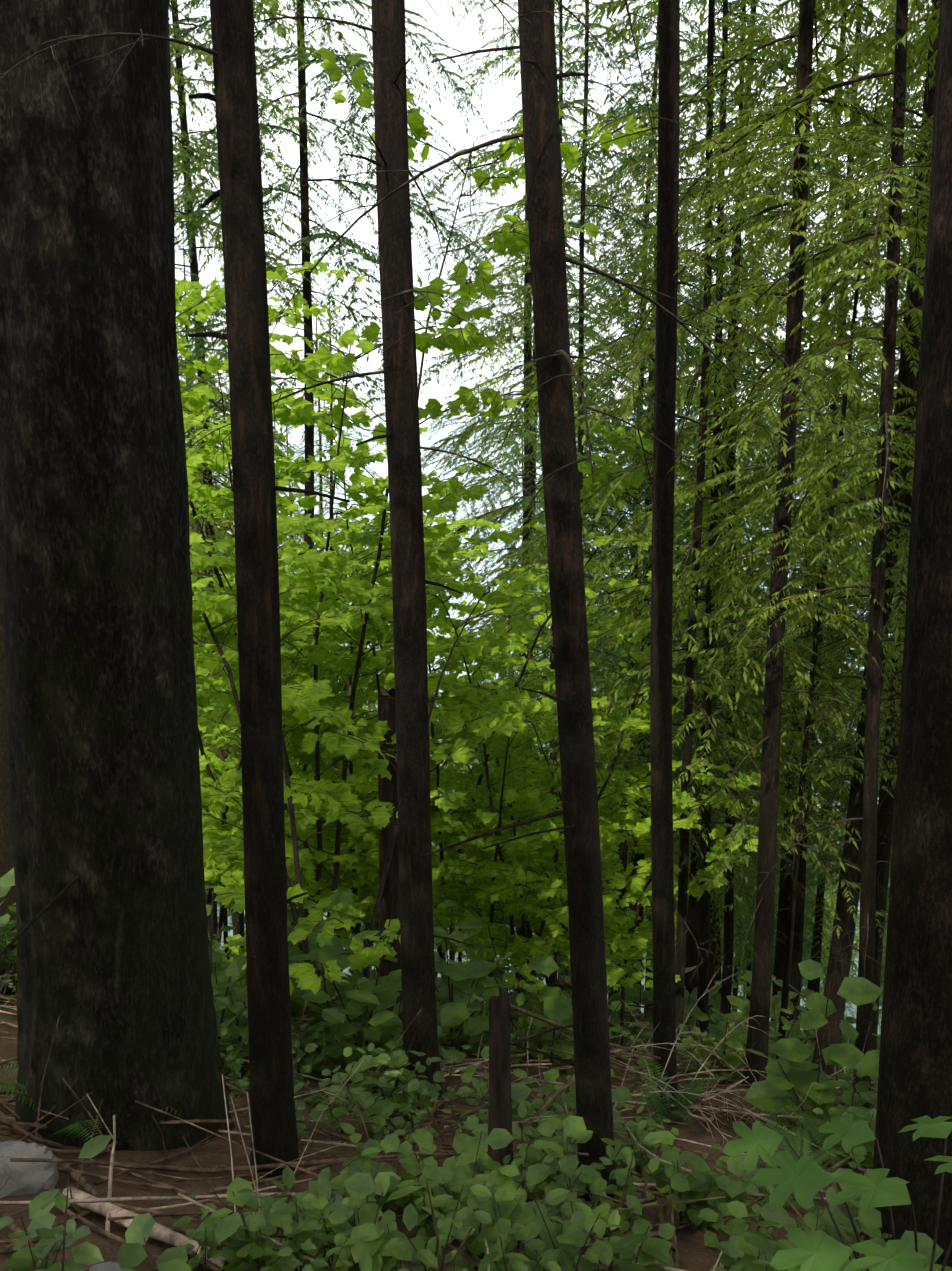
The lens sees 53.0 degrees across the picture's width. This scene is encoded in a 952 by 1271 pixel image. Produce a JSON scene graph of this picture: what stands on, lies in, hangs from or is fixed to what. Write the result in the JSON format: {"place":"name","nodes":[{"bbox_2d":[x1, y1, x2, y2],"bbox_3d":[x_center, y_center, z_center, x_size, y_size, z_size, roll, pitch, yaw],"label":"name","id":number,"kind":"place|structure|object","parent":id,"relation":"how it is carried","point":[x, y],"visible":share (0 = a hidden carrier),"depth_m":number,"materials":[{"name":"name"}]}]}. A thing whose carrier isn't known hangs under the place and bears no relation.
{"place":"outdoors","nodes":[
{"label":"outdoors","id":0,"kind":"place"},
{"bbox_2d":[0,402,888,1270],"bbox_3d":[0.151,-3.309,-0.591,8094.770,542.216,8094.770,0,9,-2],"label":"ground","id":1,"kind":"structure","parent":0,"point":[696,1254],"depth_m":4.46,"materials":[{"name":"brown soil"}]},
{"bbox_2d":[0,567,16,994],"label":"trunk","id":2,"kind":"object","parent":1,"relation":"on","point":[6,859],"visible":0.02,"depth_m":7.46,"materials":[{"name":"brown plant"}]},
{"bbox_2d":[0,1140,128,1270],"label":"rocks","id":3,"kind":"object","parent":1,"relation":"on","point":[29,1178],"visible":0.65,"depth_m":3.13,"materials":[{"name":"grey stone"}]},
{"bbox_2d":[0,0,234,1150],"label":"douglas fir","id":4,"kind":"object","parent":1,"relation":"on","point":[114,970],"visible":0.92,"depth_m":3.50,"materials":[{"name":"brown plant"}]},
{"bbox_2d":[169,8,212,321],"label":"hemlock","id":5,"kind":"object","parent":1,"relation":"on","point":[181,224],"depth_m":15.12,"materials":[{"name":"green plant"}]},
{"bbox_2d":[176,239,234,927],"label":"conifer","id":6,"kind":"object","parent":1,"relation":"on","point":[186,328],"visible":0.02,"depth_m":26.52,"materials":[{"name":"green plant"}]},
{"bbox_2d":[177,325,234,753],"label":"conifer","id":7,"kind":"object","parent":1,"relation":"on","point":[204,639],"depth_m":20.50,"materials":[{"name":"green plant"}]},
{"bbox_2d":[178,256,234,754],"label":"conifer","id":8,"kind":"object","parent":1,"relation":"on","point":[226,468],"visible":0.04,"depth_m":32.84,"materials":[{"name":"green plant"}]},
{"bbox_2d":[180,267,233,751],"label":"conifer","id":9,"kind":"object","parent":1,"relation":"on","point":[216,445],"depth_m":37.51,"materials":[{"name":"green plant"}]},
{"bbox_2d":[192,315,232,551],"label":"conifer","id":10,"kind":"object","parent":1,"relation":"on","point":[220,405],"depth_m":50.75,"materials":[{"name":"green plant"}]},
{"bbox_2d":[223,908,229,959],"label":"conifer","id":11,"kind":"object","parent":1,"relation":"on","point":[225,934],"depth_m":70.33,"materials":[{"name":"brown plant"}]},
{"bbox_2d":[175,210,285,945],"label":"conifer","id":12,"kind":"object","parent":1,"relation":"on","point":[201,733],"depth_m":15.06,"materials":[{"name":"green plant"}]},
{"bbox_2d":[217,902,245,941],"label":"conifer","id":13,"kind":"object","parent":1,"relation":"on","point":[218,910],"depth_m":118.37,"materials":[{"name":"grey plant"}]},
{"bbox_2d":[202,324,292,760],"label":"conifer","id":14,"kind":"object","parent":1,"relation":"on","point":[217,354],"depth_m":42.86,"materials":[{"name":"green plant"}]},
{"bbox_2d":[169,0,357,935],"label":"hemlock","id":15,"kind":"object","parent":1,"relation":"on","point":[184,126],"visible":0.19,"depth_m":17.21,"materials":[{"name":"green plant"}]},
{"bbox_2d":[188,310,338,922],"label":"conifer","id":16,"kind":"object","parent":1,"relation":"on","point":[220,476],"visible":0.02,"depth_m":18.49,"materials":[{"name":"green plant"}]},
{"bbox_2d":[224,371,317,757],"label":"conifer","id":17,"kind":"object","parent":1,"relation":"on","point":[277,447],"visible":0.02,"depth_m":51.22,"materials":[{"name":"green plant"}]},
{"bbox_2d":[0,0,582,1177],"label":"hemlock","id":18,"kind":"object","parent":1,"relation":"on","point":[246,336],"visible":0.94,"depth_m":3.27,"materials":[{"name":"brown plant"}]},
{"bbox_2d":[169,0,416,747],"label":"hemlock","id":19,"kind":"object","parent":1,"relation":"on","point":[207,61],"visible":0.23,"depth_m":12.07,"materials":[{"name":"green plant"}]},
{"bbox_2d":[275,408,342,917],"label":"conifer","id":20,"kind":"object","parent":1,"relation":"on","point":[305,910],"visible":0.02,"depth_m":37.10,"materials":[{"name":"green plant"}]},
{"bbox_2d":[276,301,385,915],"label":"conifer","id":21,"kind":"object","parent":1,"relation":"on","point":[320,476],"visible":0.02,"depth_m":33.11,"materials":[{"name":"green plant"}]},
{"bbox_2d":[189,527,475,969],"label":"vine maple","id":22,"kind":"object","parent":1,"relation":"on","point":[346,664],"visible":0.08,"depth_m":8.78,"materials":[{"name":"green plant"}]},
{"bbox_2d":[169,0,499,922],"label":"hemlock","id":23,"kind":"object","parent":1,"relation":"on","point":[307,230],"visible":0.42,"depth_m":13.79,"materials":[{"name":"hemlock needles"},{"name":"twig wood"},{"name":"bark"}]},
{"bbox_2d":[281,278,390,971],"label":"conifer","id":24,"kind":"object","parent":1,"relation":"on","point":[330,483],"visible":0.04,"depth_m":26.50,"materials":[{"name":"green plant"}]},
{"bbox_2d":[175,278,503,933],"bbox_3d":[-2.691,0.593,10.744,6.112,7.963,4.312,6,11,33],"label":"vine maple","id":25,"kind":"object","parent":1,"relation":"on","point":[195,405],"visible":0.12,"depth_m":9.46,"materials":[{"name":"green plant"}]},
{"bbox_2d":[323,545,377,933],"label":"conifer","id":26,"kind":"object","parent":1,"relation":"on","point":[367,702],"depth_m":59.88,"materials":[{"name":"green plant"}]},
{"bbox_2d":[186,436,543,1033],"bbox_3d":[-1.288,0.585,6.763,3.182,4.582,2.702,6,10,32],"label":"vine maple","id":27,"kind":"object","parent":1,"relation":"on","point":[306,693],"visible":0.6,"depth_m":6.25,"materials":[{"name":"green plant"}]},
{"bbox_2d":[362,528,387,883],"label":"conifer","id":28,"kind":"object","parent":1,"relation":"on","point":[375,691],"depth_m":48.30,"materials":[{"name":"green plant"}]},
{"bbox_2d":[378,681,402,1033],"bbox_3d":[-0.595,2.009,7.037,0.333,3.407,0.262,0,9,-2],"label":"broken snag","id":29,"kind":"object","parent":1,"relation":"on","point":[389,906],"visible":0.38,"depth_m":6.88,"materials":[{"name":"brown wood"}]},
{"bbox_2d":[175,48,649,1003],"bbox_3d":[-1.333,-0.058,8.869,4.873,7.558,5.995,0,9,-2],"label":"vine maple","id":30,"kind":"object","parent":1,"relation":"on","point":[341,566],"visible":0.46,"depth_m":6.92,"materials":[{"name":"green plant"}]},
{"bbox_2d":[193,504,636,968],"bbox_3d":[-1.158,1.909,12.237,5.902,7.342,3.862,0,9,-2],"label":"vine maple","id":31,"kind":"object","parent":1,"relation":"on","point":[343,933],"depth_m":11.77,"materials":[{"name":"green plant"}]},
{"bbox_2d":[169,0,666,1097],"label":"hemlock","id":32,"kind":"object","parent":1,"relation":"on","point":[405,506],"visible":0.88,"depth_m":4.92,"materials":[{"name":"brown plant"}]},
{"bbox_2d":[0,957,877,1270],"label":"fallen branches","id":33,"kind":"object","parent":1,"relation":"on","point":[110,1207],"visible":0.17,"depth_m":3.54,"materials":[{"name":"brown wood"}]},
{"bbox_2d":[0,962,877,1212],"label":"sword ferns","id":34,"kind":"object","parent":1,"relation":"on","point":[681,1111],"visible":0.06,"depth_m":4.91,"materials":[{"name":"green plant"}]},
{"bbox_2d":[431,634,470,960],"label":"conifer","id":35,"kind":"object","parent":1,"relation":"on","point":[444,851],"visible":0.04,"depth_m":63.02,"materials":[{"name":"green plant"}]},
{"bbox_2d":[431,740,484,962],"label":"conifer","id":36,"kind":"object","parent":1,"relation":"on","point":[457,927],"depth_m":91.28,"materials":[{"name":"green plant"}]},
{"bbox_2d":[432,740,488,961],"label":"conifer","id":37,"kind":"object","parent":1,"relation":"on","point":[459,956],"depth_m":78.11,"materials":[{"name":"green plant"}]},
{"bbox_2d":[433,846,490,960],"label":"conifer","id":38,"kind":"object","parent":1,"relation":"on","point":[453,931],"depth_m":98.83,"materials":[{"name":"green plant"}]},
{"bbox_2d":[0,868,951,1270],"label":"undergrowth","id":39,"kind":"object","parent":1,"relation":"on","point":[354,1226],"visible":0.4,"depth_m":3.64,"materials":[{"name":"green plant"}]},
{"bbox_2d":[274,408,694,976],"bbox_3d":[-0.871,1.104,10.581,4.008,6.697,6.101,-4,10,-25],"label":"vine maple","id":40,"kind":"object","parent":1,"relation":"on","point":[356,541],"visible":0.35,"depth_m":8.86,"materials":[{"name":"green plant"}]},
{"bbox_2d":[436,545,536,982],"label":"conifer","id":41,"kind":"object","parent":1,"relation":"on","point":[473,751],"depth_m":62.52,"materials":[{"name":"green plant"}]},
{"bbox_2d":[207,0,824,1203],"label":"hemlock","id":42,"kind":"object","parent":1,"relation":"on","point":[553,360],"visible":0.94,"depth_m":3.35,"materials":[{"name":"brown plant"}]},
{"bbox_2d":[460,988,573,1176],"bbox_3d":[0.216,1.997,3.882,0.564,1.354,0.417,0,9,-2],"label":"tree stump","id":43,"kind":"object","parent":1,"relation":"on","point":[498,1107],"visible":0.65,"depth_m":3.65,"materials":[{"name":"brown wood"}]},
{"bbox_2d":[423,7,639,990],"bbox_3d":[1.843,-3.136,26.064,6.934,30.196,6.613,2,7,5],"label":"conifer","id":44,"kind":"object","parent":1,"relation":"on","point":[486,382],"visible":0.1,"depth_m":25.65,"materials":[{"name":"green plant"}]},
{"bbox_2d":[467,401,597,923],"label":"conifer","id":45,"kind":"object","parent":1,"relation":"on","point":[502,547],"depth_m":33.26,"materials":[{"name":"green plant"}]},
{"bbox_2d":[392,0,691,1001],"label":"conifer","id":46,"kind":"object","parent":1,"relation":"on","point":[528,480],"visible":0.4,"depth_m":18.30,"materials":[{"name":"green plant"}]},
{"bbox_2d":[367,576,723,1041],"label":"vine maple","id":47,"kind":"object","parent":1,"relation":"on","point":[608,867],"visible":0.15,"depth_m":12.29,"materials":[{"name":"green plant"}]},
{"bbox_2d":[464,308,626,989],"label":"conifer","id":48,"kind":"object","parent":1,"relation":"on","point":[559,972],"depth_m":50.71,"materials":[{"name":"green plant"}]},
{"bbox_2d":[371,571,730,1045],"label":"vine maple","id":49,"kind":"object","parent":1,"relation":"on","point":[527,797],"visible":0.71,"depth_m":8.78,"materials":[{"name":"green plant"}]},
{"bbox_2d":[424,0,722,982],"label":"hemlock","id":50,"kind":"object","parent":1,"relation":"on","point":[502,334],"visible":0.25,"depth_m":14.39,"materials":[{"name":"green plant"}]},
{"bbox_2d":[443,0,734,966],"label":"hemlock","id":51,"kind":"object","parent":1,"relation":"on","point":[581,308],"visible":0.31,"depth_m":11.77,"materials":[{"name":"needle"},{"name":"twig wood"},{"name":"bark"}]},
{"bbox_2d":[535,367,650,908],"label":"conifer","id":52,"kind":"object","parent":1,"relation":"on","point":[594,690],"depth_m":30.68,"materials":[{"name":"green plant"}]},
{"bbox_2d":[455,656,780,1050],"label":"vine maple","id":53,"kind":"object","parent":1,"relation":"on","point":[538,855],"visible":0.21,"depth_m":9.53,"materials":[{"name":"green plant"}]},
{"bbox_2d":[558,499,687,972],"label":"conifer","id":54,"kind":"object","parent":1,"relation":"on","point":[616,570],"visible":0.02,"depth_m":46.81,"materials":[{"name":"green plant"}]},
{"bbox_2d":[489,0,770,1004],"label":"hemlock","id":55,"kind":"object","parent":1,"relation":"on","point":[623,846],"visible":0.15,"depth_m":16.64,"materials":[{"name":"green plant"}]},
{"bbox_2d":[595,490,688,954],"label":"conifer","id":56,"kind":"object","parent":1,"relation":"on","point":[646,817],"visible":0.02,"depth_m":39.99,"materials":[{"name":"green plant"}]},
{"bbox_2d":[536,135,752,972],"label":"conifer","id":57,"kind":"object","parent":1,"relation":"on","point":[608,578],"visible":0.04,"depth_m":22.98,"materials":[{"name":"green plant"}]},
{"bbox_2d":[605,488,687,1013],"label":"conifer","id":58,"kind":"object","parent":1,"relation":"on","point":[648,978],"depth_m":55.86,"materials":[{"name":"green plant"}]},
{"bbox_2d":[486,0,830,1033],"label":"conifer","id":59,"kind":"object","parent":1,"relation":"on","point":[638,856],"visible":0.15,"depth_m":15.44,"materials":[{"name":"green plant"}]},
{"bbox_2d":[588,0,750,1109],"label":"hemlock","id":60,"kind":"object","parent":1,"relation":"on","point":[663,923],"visible":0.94,"depth_m":5.57,"materials":[{"name":"brown plant"}]},
{"bbox_2d":[512,964,876,1142],"bbox_3d":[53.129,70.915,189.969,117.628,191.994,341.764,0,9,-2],"label":"dead twig pile","id":61,"kind":"object","parent":1,"relation":"on","point":[695,1078],"visible":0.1,"depth_m":5.88,"materials":[{"name":"brown wood"}]},
{"bbox_2d":[482,0,915,1053],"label":"hemlock","id":62,"kind":"object","parent":1,"relation":"on","point":[696,550],"visible":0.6,"depth_m":8.24,"materials":[{"name":"green plant"}]},
{"bbox_2d":[627,410,784,978],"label":"conifer","id":63,"kind":"object","parent":1,"relation":"on","point":[739,864],"visible":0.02,"depth_m":29.28,"materials":[{"name":"green plant"}]},
{"bbox_2d":[675,841,737,975],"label":"conifer","id":64,"kind":"object","parent":1,"relation":"on","point":[721,936],"depth_m":61.65,"materials":[{"name":"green plant"}]},
{"bbox_2d":[674,855,738,986],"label":"conifer","id":65,"kind":"object","parent":1,"relation":"on","point":[721,933],"depth_m":71.80,"materials":[{"name":"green plant"}]},
{"bbox_2d":[537,0,879,1035],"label":"hemlock","id":66,"kind":"object","parent":1,"relation":"on","point":[703,928],"visible":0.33,"depth_m":12.59,"materials":[{"name":"green plant"}]},
{"bbox_2d":[648,353,783,993],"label":"conifer","id":67,"kind":"object","parent":1,"relation":"on","point":[719,954],"visible":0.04,"depth_m":49.41,"materials":[{"name":"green plant"}]},
{"bbox_2d":[596,237,841,934],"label":"conifer","id":68,"kind":"object","parent":1,"relation":"on","point":[777,879],"visible":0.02,"depth_m":41.04,"materials":[{"name":"green plant"}]},
{"bbox_2d":[620,65,830,1007],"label":"conifer","id":69,"kind":"object","parent":1,"relation":"on","point":[712,957],"visible":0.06,"depth_m":34.99,"materials":[{"name":"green plant"}]},
{"bbox_2d":[676,616,779,929],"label":"conifer","id":70,"kind":"object","parent":1,"relation":"on","point":[744,896],"depth_m":45.78,"materials":[{"name":"green plant"}]},
{"bbox_2d":[587,0,875,1023],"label":"hemlock","id":71,"kind":"object","parent":1,"relation":"on","point":[729,934],"visible":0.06,"depth_m":14.95,"materials":[{"name":"green plant"}]},
{"bbox_2d":[527,0,939,1087],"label":"hemlock","id":72,"kind":"object","parent":1,"relation":"on","point":[779,586],"visible":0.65,"depth_m":6.84,"materials":[{"name":"green plant"}]},
{"bbox_2d":[721,949,745,996],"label":"conifer","id":73,"kind":"object","parent":1,"relation":"on","point":[740,983],"visible":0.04,"depth_m":111.16,"materials":[{"name":"green plant"}]},
{"bbox_2d":[574,1,893,1018],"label":"conifer","id":74,"kind":"object","parent":1,"relation":"on","point":[694,939],"visible":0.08,"depth_m":18.10,"materials":[{"name":"green plant"}]},
{"bbox_2d":[720,771,777,1011],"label":"conifer","id":75,"kind":"object","parent":1,"relation":"on","point":[735,976],"visible":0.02,"depth_m":76.79,"materials":[{"name":"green plant"}]},
{"bbox_2d":[587,0,939,1109],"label":"hemlock","id":76,"kind":"object","parent":1,"relation":"on","point":[879,490],"visible":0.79,"depth_m":5.86,"materials":[{"name":"green plant"}]},
{"bbox_2d":[720,739,817,1000],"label":"conifer","id":77,"kind":"object","parent":1,"relation":"on","point":[739,934],"visible":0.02,"depth_m":61.20,"materials":[{"name":"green plant"}]},
{"bbox_2d":[733,845,825,993],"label":"conifer","id":78,"kind":"object","parent":1,"relation":"on","point":[741,973],"depth_m":82.90,"materials":[{"name":"green plant"}]},
{"bbox_2d":[732,782,836,999],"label":"conifer","id":79,"kind":"object","parent":1,"relation":"on","point":[750,961],"visible":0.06,"depth_m":52.70,"materials":[{"name":"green plant"}]},
{"bbox_2d":[746,853,827,1006],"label":"conifer","id":80,"kind":"object","parent":1,"relation":"on","point":[805,980],"visible":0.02,"depth_m":72.23,"materials":[{"name":"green plant"}]},
{"bbox_2d":[638,0,938,969],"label":"hemlock","id":81,"kind":"object","parent":1,"relation":"on","point":[860,52],"visible":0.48,"depth_m":6.77,"materials":[{"name":"green plant"}]},
{"bbox_2d":[674,0,924,1020],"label":"conifer","id":82,"kind":"object","parent":1,"relation":"on","point":[784,912],"visible":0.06,"depth_m":21.75,"materials":[{"name":"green plant"}]},
{"bbox_2d":[674,0,930,1024],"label":"hemlock","id":83,"kind":"object","parent":1,"relation":"on","point":[798,944],"visible":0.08,"depth_m":15.97,"materials":[{"name":"green plant"}]},
{"bbox_2d":[673,0,939,1080],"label":"hemlock","id":84,"kind":"object","parent":1,"relation":"on","point":[839,972],"visible":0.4,"depth_m":9.74,"materials":[{"name":"green plant"}]},
{"bbox_2d":[696,78,920,1058],"bbox_3d":[3.193,0.080,9.106,2.478,9.994,1.975,-6,10,-33],"label":"young hemlock","id":85,"kind":"object","parent":1,"relation":"on","point":[802,799],"visible":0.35,"depth_m":8.98,"materials":[{"name":"green plant"}]},
{"bbox_2d":[691,4,927,1072],"bbox_3d":[6.008,-4.697,12.180,5.078,23.503,5.161,-8,12,-40],"label":"hemlock","id":86,"kind":"object","parent":1,"relation":"on","point":[883,826],"visible":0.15,"depth_m":13.16,"materials":[{"name":"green plant"}]},
{"bbox_2d":[799,865,830,1005],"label":"conifer","id":87,"kind":"object","parent":1,"relation":"on","point":[809,947],"visible":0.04,"depth_m":103.54,"materials":[{"name":"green plant"}]},
{"bbox_2d":[737,318,896,1039],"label":"conifer","id":88,"kind":"object","parent":1,"relation":"on","point":[817,945],"visible":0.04,"depth_m":37.90,"materials":[{"name":"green plant"}]},
{"bbox_2d":[774,735,859,994],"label":"conifer","id":89,"kind":"object","parent":1,"relation":"on","point":[824,950],"visible":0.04,"depth_m":90.40,"materials":[{"name":"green plant"}]},
{"bbox_2d":[751,311,894,1009],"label":"conifer","id":90,"kind":"object","parent":1,"relation":"on","point":[810,981],"visible":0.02,"depth_m":40.49,"materials":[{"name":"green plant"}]},
{"bbox_2d":[801,802,859,995],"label":"conifer","id":91,"kind":"object","parent":1,"relation":"on","point":[852,975],"depth_m":123.81,"materials":[{"name":"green plant"}]},
{"bbox_2d":[734,0,928,958],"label":"hemlock","id":92,"kind":"object","parent":1,"relation":"on","point":[872,482],"visible":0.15,"depth_m":10.58,"materials":[{"name":"green plant"}]},
{"bbox_2d":[811,804,859,1001],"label":"conifer","id":93,"kind":"object","parent":1,"relation":"on","point":[829,935],"visible":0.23,"depth_m":85.50,"materials":[{"name":"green plant"}]},
{"bbox_2d":[722,1114,951,1270],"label":"leafy plant","id":94,"kind":"object","parent":1,"relation":"on","point":[804,1179],"visible":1,"depth_m":2.10,"materials":[{"name":"green plant"}]},
{"bbox_2d":[820,953,855,1017],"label":"conifer","id":95,"kind":"object","parent":1,"relation":"on","point":[850,1005],"visible":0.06,"depth_m":130.89,"materials":[{"name":"green plant"}]},
{"bbox_2d":[779,241,907,925],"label":"conifer","id":96,"kind":"object","parent":1,"relation":"on","point":[817,871],"visible":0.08,"depth_m":20.64,"materials":[{"name":"green plant"}]},
{"bbox_2d":[761,0,930,968],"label":"conifer","id":97,"kind":"object","parent":1,"relation":"on","point":[897,359],"visible":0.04,"depth_m":15.31,"materials":[{"name":"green plant"}]},
{"bbox_2d":[778,14,924,925],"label":"conifer","id":98,"kind":"object","parent":1,"relation":"on","point":[819,823],"depth_m":24.37,"materials":[{"name":"green plant"}]},
{"bbox_2d":[853,960,883,1034],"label":"conifer","id":99,"kind":"object","parent":1,"relation":"on","point":[878,1017],"depth_m":133.62,"materials":[{"name":"green plant"}]},
{"bbox_2d":[879,882,888,1017],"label":"conifer","id":100,"kind":"object","parent":1,"relation":"on","point":[882,980],"visible":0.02,"depth_m":82.83,"materials":[{"name":"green plant"}]},
{"bbox_2d":[864,0,951,1266],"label":"trunk","id":101,"kind":"object","parent":1,"relation":"on","point":[915,1070],"visible":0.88,"depth_m":2.56,"materials":[{"name":"brown plant"}]},
{"bbox_2d":[169,0,931,421],"label":"sky","id":102,"kind":"structure","parent":0,"point":[497,100],"materials":[{"name":"white"}]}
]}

